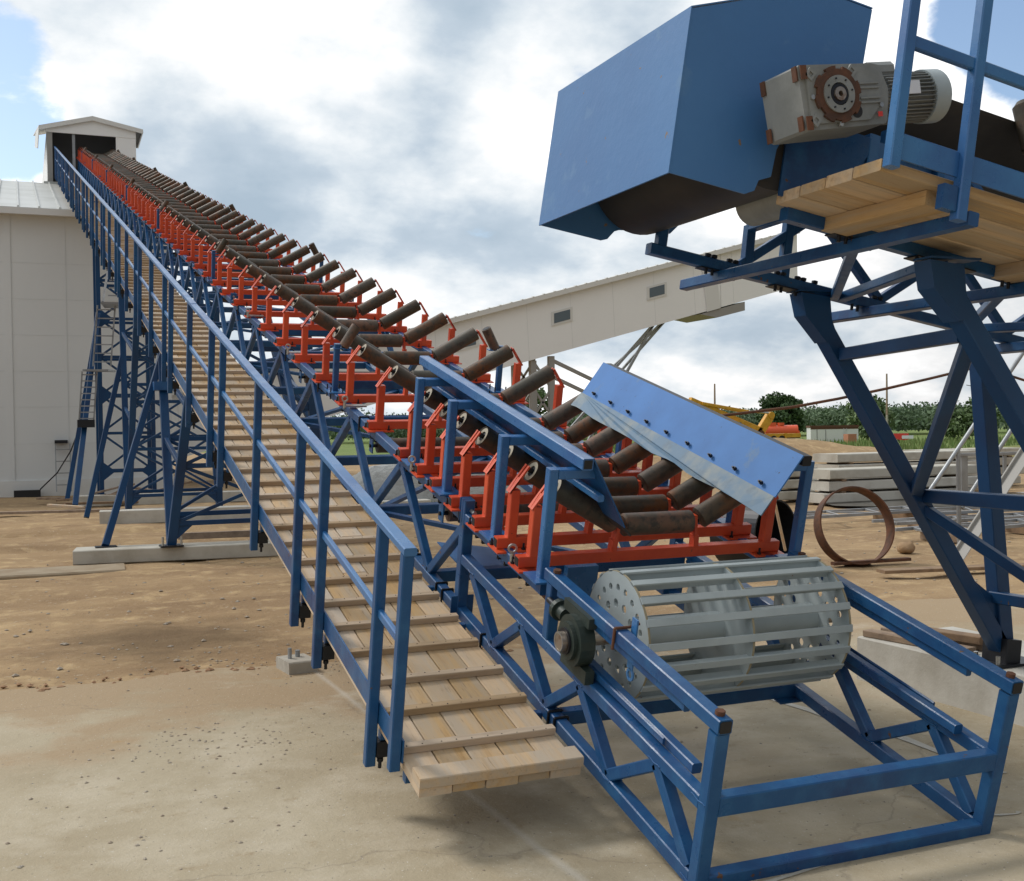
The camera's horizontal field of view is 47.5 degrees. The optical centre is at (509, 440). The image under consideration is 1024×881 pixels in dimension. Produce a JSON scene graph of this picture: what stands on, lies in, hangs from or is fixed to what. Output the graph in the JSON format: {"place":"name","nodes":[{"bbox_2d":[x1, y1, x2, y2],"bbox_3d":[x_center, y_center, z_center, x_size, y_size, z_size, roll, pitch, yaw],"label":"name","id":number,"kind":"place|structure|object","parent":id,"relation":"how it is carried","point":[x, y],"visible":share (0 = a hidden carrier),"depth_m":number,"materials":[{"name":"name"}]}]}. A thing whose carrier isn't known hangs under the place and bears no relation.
{"place":"outdoors","nodes":[
{"label":"outdoors","id":0,"kind":"place"},
{"bbox_2d":[0,425,1023,690],"bbox_3d":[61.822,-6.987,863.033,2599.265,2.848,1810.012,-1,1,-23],"label":"ground","id":1,"kind":"structure","parent":0,"point":[96,617],"depth_m":13.31,"materials":[{"name":"brown soil"}]},
{"bbox_2d":[0,563,124,579],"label":"concrete plank","id":2,"kind":"object","parent":1,"relation":"on","point":[19,573],"visible":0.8,"depth_m":15.39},
{"bbox_2d":[0,179,173,496],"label":"warehouse","id":3,"kind":"structure","parent":1,"relation":"on","point":[46,301],"depth_m":35.79,"materials":[{"name":"metal"}]},
{"bbox_2d":[33,116,142,183],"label":"roof portal","id":4,"kind":"object","parent":3,"relation":"on","point":[67,139],"visible":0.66,"depth_m":47.55,"materials":[{"name":"grey paint"}]},
{"bbox_2d":[0,506,205,514],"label":"board","id":5,"kind":"object","parent":1,"relation":"on","point":[45,511],"visible":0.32,"depth_m":27.18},
{"bbox_2d":[65,201,156,504],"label":"lattice tower","id":6,"kind":"structure","parent":1,"relation":"on","point":[103,394],"depth_m":33.44,"materials":[{"name":"metal"}]},
{"bbox_2d":[77,267,118,427],"bbox_3d":[-10.990,-2.782,31.335,1.370,4.865,2.500,-1,1,-23],"label":"access ladder","id":7,"kind":"object","parent":6,"relation":"attached to","point":[86,423],"visible":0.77,"depth_m":30.39,"materials":[{"name":"metal"}]},
{"bbox_2d":[83,242,222,518],"bbox_3d":[-7.992,-1.673,26.034,3.021,6.698,3.906,-1,1,-23],"label":"leg support","id":8,"kind":"object","parent":1,"relation":"on","point":[132,496],"visible":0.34,"depth_m":25.73,"materials":[{"name":"blue paint"}]},
{"bbox_2d":[78,490,245,506],"bbox_3d":[-8.435,1.536,31.495,6.229,0.280,0.600,-1,1,-17],"label":"concrete pad","id":9,"kind":"object","parent":1,"relation":"on","point":[159,500],"visible":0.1,"depth_m":30.89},
{"bbox_2d":[73,540,277,564],"bbox_3d":[-4.137,1.627,17.379,4.420,0.200,0.620,-1,1,-15],"label":"concrete pad","id":10,"kind":"object","parent":1,"relation":"on","point":[157,553],"visible":0.55,"depth_m":16.88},
{"bbox_2d":[178,530,249,539],"bbox_3d":[-3.700,1.438,18.163,2.822,0.100,0.100,-1,1,-16],"label":"timber bar","id":11,"kind":"object","parent":10,"relation":"on","point":[215,534],"visible":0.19,"depth_m":17.89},
{"bbox_2d":[94,288,358,547],"bbox_3d":[-4.508,-0.640,18.654,4.211,4.381,4.200,-1,1,-23],"label":"leg support","id":12,"kind":"object","parent":10,"relation":"on","point":[177,525],"visible":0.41,"depth_m":17.34,"materials":[{"name":"blue paint"}]},
{"bbox_2d":[0,646,513,691],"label":"dirt clods","id":13,"kind":"object","parent":1,"relation":"on","point":[29,685],"visible":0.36,"depth_m":8.77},
{"bbox_2d":[99,499,430,523],"bbox_3d":[-5.169,1.538,25.275,7.026,0.280,0.500,-1,1,-18],"label":"concrete pad","id":14,"kind":"object","parent":1,"relation":"on","point":[137,516],"visible":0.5,"depth_m":24.32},
{"bbox_2d":[352,464,526,501],"bbox_3d":[-1.403,0.903,28.159,6.400,1.391,2.400,-1,1,-23],"label":"tarpaulin heap","id":15,"kind":"object","parent":1,"relation":"on","point":[379,474],"visible":0.09,"depth_m":26.67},
{"bbox_2d":[5,517,1010,685],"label":"loose stones","id":16,"kind":"object","parent":1,"relation":"on","point":[63,643],"visible":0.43,"depth_m":10.75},
{"bbox_2d":[0,593,1023,880],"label":"concrete apron","id":17,"kind":"object","parent":1,"relation":"on","point":[386,825],"visible":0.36,"depth_m":5.71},
{"bbox_2d":[276,653,316,674],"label":"concrete block","id":18,"kind":"structure","parent":17,"relation":"on","point":[301,664],"depth_m":8.75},
{"bbox_2d":[5,635,1001,880],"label":"grit","id":19,"kind":"object","parent":17,"relation":"on","point":[110,842],"visible":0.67,"depth_m":6.54,"materials":[{"name":"gravel"}]},
{"bbox_2d":[457,541,1023,880],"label":"tail frame","id":20,"kind":"object","parent":17,"relation":"on","point":[605,695],"visible":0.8,"depth_m":5.06,"materials":[{"name":"blue paint"}]},
{"bbox_2d":[76,158,774,725],"bbox_3d":[-8.135,-5.171,27.168,1.586,0.767,47.957,-1,16,-23],"label":"truss","id":21,"kind":"object","parent":20,"relation":"on","point":[454,548],"visible":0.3,"depth_m":9.88,"materials":[{"name":"metal"}]},
{"bbox_2d":[134,190,206,216],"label":"trough idler","id":22,"kind":"object","parent":21,"relation":"on","point":[189,203],"visible":0.49,"depth_m":24.89,"materials":[{"name":"metal"}]},
{"bbox_2d":[138,193,212,220],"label":"trough idler","id":23,"kind":"object","parent":21,"relation":"on","point":[195,206],"visible":0.53,"depth_m":24.13,"materials":[{"name":"metal"}]},
{"bbox_2d":[142,196,224,223],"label":"trough idler","id":24,"kind":"object","parent":21,"relation":"on","point":[207,206],"visible":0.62,"depth_m":23.40,"materials":[{"name":"metal"}]},
{"bbox_2d":[146,199,226,228],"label":"trough idler","id":25,"kind":"object","parent":21,"relation":"on","point":[213,210],"visible":0.59,"depth_m":22.66,"materials":[{"name":"metal"}]},
{"bbox_2d":[150,202,234,232],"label":"trough idler","id":26,"kind":"object","parent":21,"relation":"on","point":[219,214],"visible":0.44,"depth_m":21.97,"materials":[{"name":"metal"}]},
{"bbox_2d":[155,206,242,236],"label":"trough idler","id":27,"kind":"object","parent":21,"relation":"on","point":[225,218],"visible":0.61,"depth_m":21.21,"materials":[{"name":"metal"}]},
{"bbox_2d":[160,210,250,242],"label":"trough idler","id":28,"kind":"object","parent":21,"relation":"on","point":[232,222],"visible":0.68,"depth_m":20.46,"materials":[{"name":"metal"}]},
{"bbox_2d":[166,214,260,247],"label":"trough idler","id":29,"kind":"object","parent":21,"relation":"on","point":[247,224],"visible":0.6,"depth_m":19.73,"materials":[{"name":"metal"}]},
{"bbox_2d":[172,219,272,253],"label":"trough idler","id":30,"kind":"object","parent":21,"relation":"on","point":[252,231],"visible":0.59,"depth_m":18.98,"materials":[{"name":"metal"}]},
{"bbox_2d":[178,224,282,259],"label":"trough idler","id":31,"kind":"object","parent":21,"relation":"on","point":[257,238],"visible":0.64,"depth_m":18.29,"materials":[{"name":"metal"}]},
{"bbox_2d":[185,229,294,265],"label":"trough idler","id":32,"kind":"object","parent":21,"relation":"attached to","point":[265,245],"visible":0.69,"depth_m":17.54,"materials":[{"name":"metal"}]},
{"bbox_2d":[193,235,306,274],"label":"trough idler","id":33,"kind":"object","parent":21,"relation":"on","point":[274,252],"visible":0.65,"depth_m":16.80,"materials":[{"name":"metal"}]},
{"bbox_2d":[201,241,318,282],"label":"trough idler","id":34,"kind":"object","parent":21,"relation":"on","point":[301,252],"visible":0.59,"depth_m":16.07,"materials":[{"name":"metal"}]},
{"bbox_2d":[210,248,335,290],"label":"trough idler","id":35,"kind":"object","parent":21,"relation":"on","point":[298,268],"visible":0.66,"depth_m":15.31,"materials":[{"name":"metal"}]},
{"bbox_2d":[220,255,344,301],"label":"trough idler","id":36,"kind":"object","parent":21,"relation":"on","point":[310,277],"visible":0.64,"depth_m":14.59,"materials":[{"name":"metal"}]},
{"bbox_2d":[231,264,363,312],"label":"trough idler","id":37,"kind":"object","parent":21,"relation":"on","point":[254,271],"visible":0.66,"depth_m":13.86,"materials":[{"name":"metal"}]},
{"bbox_2d":[244,273,386,324],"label":"trough idler","id":38,"kind":"object","parent":21,"relation":"on","point":[346,296],"visible":0.76,"depth_m":13.13,"materials":[{"name":"metal"}]},
{"bbox_2d":[57,172,583,797],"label":"timber walkway","id":39,"kind":"structure","parent":21,"relation":"attached to","point":[473,720],"depth_m":6.46,"materials":[{"name":"brown wood"}]},
{"bbox_2d":[53,146,416,771],"bbox_3d":[-9.405,-5.117,26.071,0.119,1.258,47.368,-1,16,-23],"label":"handrail","id":40,"kind":"object","parent":39,"relation":"attached to","point":[392,749],"visible":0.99,"depth_m":6.93,"materials":[{"name":"metal"}]},
{"bbox_2d":[257,284,406,337],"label":"trough idler","id":41,"kind":"object","parent":21,"relation":"on","point":[363,309],"visible":0.8,"depth_m":12.39,"materials":[{"name":"metal"}]},
{"bbox_2d":[324,323,360,398],"bbox_3d":[-1.360,-0.656,9.558,0.261,0.619,0.160,-1,16,-23],"label":"guide roller","id":42,"kind":"object","parent":21,"relation":"attached to","point":[349,337],"visible":0.91,"depth_m":9.51,"materials":[{"name":"blue paint"}]},
{"bbox_2d":[273,296,433,352],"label":"trough idler","id":43,"kind":"object","parent":21,"relation":"on","point":[302,305],"visible":0.73,"depth_m":11.65,"materials":[{"name":"metal"}]},
{"bbox_2d":[291,309,461,370],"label":"trough idler","id":44,"kind":"object","parent":21,"relation":"on","point":[411,336],"visible":0.8,"depth_m":10.91,"materials":[{"name":"metal"}]},
{"bbox_2d":[312,325,493,391],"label":"trough idler","id":45,"kind":"object","parent":21,"relation":"on","point":[455,345],"visible":0.75,"depth_m":10.16,"materials":[{"name":"metal"}]},
{"bbox_2d":[369,437,470,453],"bbox_3d":[-0.381,0.004,8.976,1.440,0.154,0.110,-1,16,-23],"label":"return roller","id":46,"kind":"object","parent":21,"relation":"hanging from","point":[402,442],"visible":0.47,"depth_m":8.76,"materials":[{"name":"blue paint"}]},
{"bbox_2d":[334,343,528,414],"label":"trough idler","id":47,"kind":"object","parent":21,"relation":"on","point":[384,362],"visible":0.73,"depth_m":9.38,"materials":[{"name":"metal"}]},
{"bbox_2d":[363,364,567,441],"bbox_3d":[-0.280,-0.289,8.745,1.630,0.571,0.150,-1,15,-23],"label":"trough idler","id":48,"kind":"object","parent":21,"relation":"on","point":[406,379],"visible":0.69,"depth_m":8.61,"materials":[{"name":"metal"}]},
{"bbox_2d":[482,326,506,392],"bbox_3d":[-0.135,-0.681,10.073,0.261,0.619,0.160,-1,16,-23],"label":"guide roller","id":49,"kind":"object","parent":21,"relation":"attached to","point":[490,338],"visible":0.77,"depth_m":10.03,"materials":[{"name":"blue paint"}]},
{"bbox_2d":[393,387,613,471],"bbox_3d":[0.012,-0.092,8.079,1.630,0.570,0.150,-1,16,-23],"label":"trough idler","id":50,"kind":"object","parent":21,"relation":"on","point":[550,420],"visible":0.37,"depth_m":7.99,"materials":[{"name":"metal"}]},
{"bbox_2d":[438,501,568,522],"bbox_3d":[0.226,0.421,7.555,1.440,0.154,0.110,-1,16,-23],"label":"return roller","id":51,"kind":"object","parent":21,"relation":"hanging from","point":[447,512],"visible":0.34,"depth_m":7.31,"materials":[{"name":"metal"}]},
{"bbox_2d":[401,356,631,584],"bbox_3d":[-0.081,0.070,6.864,0.503,0.654,2.552,-1,16,-23],"label":"skirt board","id":52,"kind":"object","parent":21,"relation":"attached to","point":[558,457],"visible":0.91,"depth_m":6.33,"materials":[{"name":"blue paint"}]},
{"bbox_2d":[410,401,640,488],"bbox_3d":[0.154,0.007,7.738,1.630,0.570,0.150,-1,16,-23],"label":"trough idler","id":53,"kind":"object","parent":21,"relation":"on","point":[582,429],"visible":0.24,"depth_m":7.55,"materials":[{"name":"metal"}]},
{"bbox_2d":[424,411,653,502],"bbox_3d":[0.267,0.087,7.467,1.630,0.571,0.150,-1,15,-22],"label":"trough idler","id":54,"kind":"object","parent":21,"relation":"on","point":[468,424],"visible":0.38,"depth_m":7.37,"materials":[{"name":"metal"}]},
{"bbox_2d":[443,427,681,522],"bbox_3d":[0.405,0.184,7.133,1.630,0.571,0.150,-1,15,-22],"label":"trough idler","id":55,"kind":"object","parent":21,"relation":"on","point":[619,462],"visible":0.3,"depth_m":6.98,"materials":[{"name":"metal"}]},
{"bbox_2d":[466,446,723,543],"bbox_3d":[0.549,0.279,6.810,1.630,0.570,0.150,-1,15,-23],"label":"trough idler","id":56,"kind":"object","parent":21,"relation":"on","point":[652,477],"visible":0.34,"depth_m":6.74,"materials":[{"name":"metal"}]},
{"bbox_2d":[487,460,756,565],"bbox_3d":[0.680,0.371,6.496,1.630,0.570,0.150,-1,16,-22],"label":"trough idler","id":57,"kind":"object","parent":21,"relation":"attached to","point":[685,493],"visible":0.48,"depth_m":6.45,"materials":[{"name":"metal"}]},
{"bbox_2d":[508,480,783,585],"bbox_3d":[0.790,0.445,6.244,1.630,0.570,0.150,-1,16,-23],"label":"trough idler","id":58,"kind":"object","parent":21,"relation":"attached to","point":[705,513],"visible":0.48,"depth_m":6.19,"materials":[{"name":"orange paint"}]},
{"bbox_2d":[571,362,814,556],"bbox_3d":[1.056,0.087,7.158,0.504,0.665,2.441,-1,16,-23],"label":"skirt board","id":59,"kind":"object","parent":21,"relation":"attached to","point":[750,468],"visible":0.91,"depth_m":6.76,"materials":[{"name":"blue paint"}]},
{"bbox_2d":[546,597,596,685],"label":"pillow block","id":60,"kind":"structure","parent":20,"relation":"on","point":[574,641],"depth_m":5.31,"materials":[{"name":"green metal"}]},
{"bbox_2d":[590,555,852,702],"bbox_3d":[0.978,0.907,5.659,1.500,0.631,0.630,-1,16,-23],"label":"slatted drum","id":61,"kind":"object","parent":20,"relation":"on","point":[719,626],"visible":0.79,"depth_m":5.54,"materials":[{"name":"metal"}]},
{"bbox_2d":[857,627,1023,726],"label":"concrete footing","id":62,"kind":"object","parent":17,"relation":"on","point":[929,676],"visible":0.4,"depth_m":7.53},
{"bbox_2d":[786,255,1023,668],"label":"support trestle","id":63,"kind":"object","parent":62,"relation":"on","point":[941,284],"visible":0.89,"depth_m":6.69,"materials":[{"name":"blue paint"}]},
{"bbox_2d":[645,130,1023,353],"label":"conveyor gantry","id":64,"kind":"object","parent":63,"relation":"on","point":[803,163],"visible":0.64,"depth_m":5.95,"materials":[{"name":"metal"}]},
{"bbox_2d":[598,144,783,234],"bbox_3d":[0.970,-1.393,5.655,0.570,0.570,1.520,10,-4,-23],"label":"head drum","id":65,"kind":"object","parent":64,"relation":"attached to","point":[664,202],"visible":0.27,"depth_m":5.67,"materials":[{"name":"black rubber"}]},
{"bbox_2d":[539,0,872,240],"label":"discharge hood","id":66,"kind":"object","parent":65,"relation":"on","point":[679,94],"visible":0.81,"depth_m":5.11,"materials":[{"name":"blue paint"}]},
{"bbox_2d":[759,61,951,144],"bbox_3d":[1.518,-1.461,4.960,0.853,0.288,0.288,-10,4,-22],"label":"gear motor","id":67,"kind":"object","parent":65,"relation":"attached to","point":[804,103],"visible":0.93,"depth_m":4.82,"materials":[{"name":"grey paint"}]},
{"bbox_2d":[736,194,783,225],"bbox_3d":[1.246,-1.140,5.495,0.200,0.200,0.430,10,-4,-23],"label":"snub roller","id":68,"kind":"object","parent":64,"relation":"attached to","point":[761,211],"visible":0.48,"depth_m":5.48,"materials":[{"name":"grey paint"}]},
{"bbox_2d":[776,158,1023,283],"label":"timber platform","id":69,"kind":"structure","parent":64,"relation":"attached to","point":[875,195],"depth_m":4.99,"materials":[{"name":"brown wood"}]},
{"bbox_2d":[882,0,1023,222],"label":"platform railing","id":70,"kind":"object","parent":69,"relation":"attached to","point":[964,167],"visible":1,"depth_m":4.63,"materials":[{"name":"metal"}]},
{"bbox_2d":[858,100,1023,202],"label":"conveyor belt","id":71,"kind":"object","parent":64,"relation":"on","point":[997,141],"depth_m":5.84,"materials":[{"name":"black rubber"}]},
{"bbox_2d":[1012,99,1023,154],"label":"belt edge roller","id":72,"kind":"object","parent":64,"relation":"on","point":[1018,111],"visible":1,"depth_m":5.79,"materials":[{"name":"grey metal"}]},
{"bbox_2d":[863,629,975,651],"bbox_3d":[2.756,1.357,7.860,0.100,0.045,0.858,-1,1,-31],"label":"plank","id":73,"kind":"object","parent":62,"relation":"on","point":[883,635],"visible":0.52,"depth_m":8.03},
{"bbox_2d":[881,627,982,650],"bbox_3d":[2.952,1.353,7.937,0.120,0.050,0.918,-1,1,-34],"label":"plank","id":74,"kind":"object","parent":62,"relation":"on","point":[979,647],"visible":0.17,"depth_m":7.70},
{"bbox_2d":[930,627,982,644],"bbox_3d":[2.951,1.305,7.806,0.110,0.050,0.514,-1,1,-36],"label":"plank","id":75,"kind":"object","parent":74,"relation":"on","point":[965,637],"visible":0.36,"depth_m":7.68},
{"bbox_2d":[511,356,591,412],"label":"gallery support","id":76,"kind":"object","parent":1,"relation":"on","point":[533,367],"visible":0.17,"depth_m":49.70,"materials":[{"name":"grey paint"}]},
{"bbox_2d":[567,323,663,439],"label":"gallery support","id":77,"kind":"object","parent":1,"relation":"on","point":[643,340],"depth_m":52.43,"materials":[{"name":"metal"}]},
{"bbox_2d":[172,233,798,459],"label":"conveyor gallery","id":78,"kind":"object","parent":77,"relation":"on","point":[547,324],"visible":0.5,"depth_m":50.34,"materials":[{"name":"white metal"}]},
{"bbox_2d":[551,307,572,325],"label":"window","id":79,"kind":"structure","parent":78,"relation":"in","point":[561,316],"depth_m":49.70,"materials":[{"name":"grey glass"}]},
{"bbox_2d":[328,397,1009,439],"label":"distant woods","id":80,"kind":"object","parent":1,"relation":"on","point":[917,417],"visible":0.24,"depth_m":313.72,"materials":[{"name":"green plant"}]},
{"bbox_2d":[689,397,800,437],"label":"yellow crane","id":81,"kind":"object","parent":1,"relation":"on","point":[765,422],"visible":0.32,"depth_m":140.52,"materials":[{"name":"paint"}]},
{"bbox_2d":[710,499,793,560],"bbox_3d":[3.097,1.174,14.756,0.880,0.880,0.700,-1,1,-41],"label":"steel pipe","id":82,"kind":"object","parent":1,"relation":"on","point":[785,512],"visible":0.2,"depth_m":14.77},
{"bbox_2d":[755,391,806,431],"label":"oak tree","id":83,"kind":"object","parent":1,"relation":"on","point":[793,416],"visible":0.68,"depth_m":229.25,"materials":[{"name":"green plant"}]},
{"bbox_2d":[765,422,799,437],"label":"tanker truck","id":84,"kind":"object","parent":1,"relation":"on","point":[775,428],"visible":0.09,"depth_m":188.09,"materials":[{"name":"red paint"}]},
{"bbox_2d":[612,434,1018,455],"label":"meadow grass","id":85,"kind":"structure","parent":1,"relation":"on","point":[953,442],"depth_m":128.90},
{"bbox_2d":[806,425,858,441],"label":"site cabin","id":86,"kind":"object","parent":1,"relation":"on","point":[831,432],"visible":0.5,"depth_m":201.52,"materials":[{"name":"metal"}]},
{"bbox_2d":[813,486,894,565],"bbox_3d":[4.466,1.113,15.060,1.028,1.028,0.200,-1,-15,-11],"label":"steel ring","id":87,"kind":"object","parent":1,"relation":"on","point":[882,507],"visible":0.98,"depth_m":15.05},
{"bbox_2d":[793,506,937,518],"bbox_3d":[5.606,1.405,20.801,5.531,0.225,0.950,-1,1,-25],"label":"steel lattice","id":88,"kind":"object","parent":1,"relation":"on","point":[875,512],"visible":0.38,"depth_m":21.10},
{"bbox_2d":[845,393,894,439],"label":"willow bush","id":89,"kind":"object","parent":1,"relation":"on","point":[855,420],"visible":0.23,"depth_m":214.53,"materials":[{"name":"green plant"}]},
{"bbox_2d":[831,557,910,565],"bbox_3d":[4.652,1.551,14.949,1.110,0.050,0.100,-1,1,-15],"label":"plank","id":90,"kind":"object","parent":1,"relation":"on","point":[883,560],"visible":1,"depth_m":14.92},
{"bbox_2d":[809,487,971,504],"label":"concrete beam","id":91,"kind":"structure","parent":1,"relation":"on","point":[851,496],"depth_m":26.06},
{"bbox_2d":[811,475,977,492],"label":"concrete beam","id":92,"kind":"structure","parent":91,"relation":"on","point":[866,483],"depth_m":26.25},
{"bbox_2d":[812,464,976,481],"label":"concrete beam","id":93,"kind":"structure","parent":92,"relation":"on","point":[837,474],"depth_m":26.14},
{"bbox_2d":[812,450,975,463],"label":"concrete beam","id":94,"kind":"structure","parent":93,"relation":"on","point":[840,458],"depth_m":29.23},
{"bbox_2d":[826,492,1023,506],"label":"concrete beam","id":95,"kind":"structure","parent":1,"relation":"on","point":[890,503],"depth_m":25.31,"materials":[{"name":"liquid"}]},
{"bbox_2d":[872,512,1023,526],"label":"steel lattice","id":96,"kind":"object","parent":1,"relation":"on","point":[909,522],"visible":0.41,"depth_m":19.78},
{"bbox_2d":[876,563,1023,573],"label":"plank","id":97,"kind":"object","parent":1,"relation":"on","point":[919,569],"visible":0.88,"depth_m":13.76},
{"bbox_2d":[890,506,1013,522],"bbox_3d":[9.088,1.331,21.289,4.430,0.245,0.950,-1,1,-19],"label":"steel lattice","id":98,"kind":"object","parent":1,"relation":"on","point":[948,511],"visible":0.24,"depth_m":20.76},
{"bbox_2d":[895,518,1023,542],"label":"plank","id":99,"kind":"object","parent":1,"relation":"on","point":[1015,525],"visible":0.3,"depth_m":18.18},
{"bbox_2d":[944,398,999,439],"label":"willow bush","id":100,"kind":"object","parent":1,"relation":"on","point":[961,422],"visible":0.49,"depth_m":197.56,"materials":[{"name":"green plant"}]},
{"bbox_2d":[929,352,1023,543],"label":"scaffold frame","id":101,"kind":"object","parent":1,"relation":"on","point":[956,453],"visible":0.4,"depth_m":16.95,"materials":[{"name":"metal"}]},
{"bbox_2d":[960,452,1016,509],"bbox_3d":[13.526,0.761,24.905,9.108,1.170,0.120,-1,1,-14],"label":"steel rail frame","id":102,"kind":"object","parent":1,"relation":"on","point":[964,469],"visible":0.37,"depth_m":23.87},
{"bbox_2d":[956,447,1023,559],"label":"steel channel","id":103,"kind":"object","parent":1,"relation":"on","point":[1012,472],"visible":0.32,"depth_m":14.67,"materials":[{"name":"grey paint"}]},
{"bbox_2d":[0,0,1023,427],"label":"sky","id":104,"kind":"structure","parent":0,"point":[408,141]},
{"bbox_2d":[722,373,1023,416],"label":"rope","id":105,"kind":"object","parent":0,"point":[835,399],"visible":0.64,"depth_m":17.75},
{"bbox_3d":[10.182,1.221,30.067,4.600,0.270,1.000,-1,1,-22],"label":"concrete beam","id":106,"kind":"object","parent":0,"visible":0},
{"bbox_2d":[817,473,976,479],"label":"concrete beam","id":107,"kind":"structure","parent":106,"relation":"on","point":[975,474],"depth_m":30.30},
{"bbox_2d":[814,460,976,467],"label":"concrete beam","id":108,"kind":"structure","parent":107,"relation":"on","point":[867,464],"depth_m":29.29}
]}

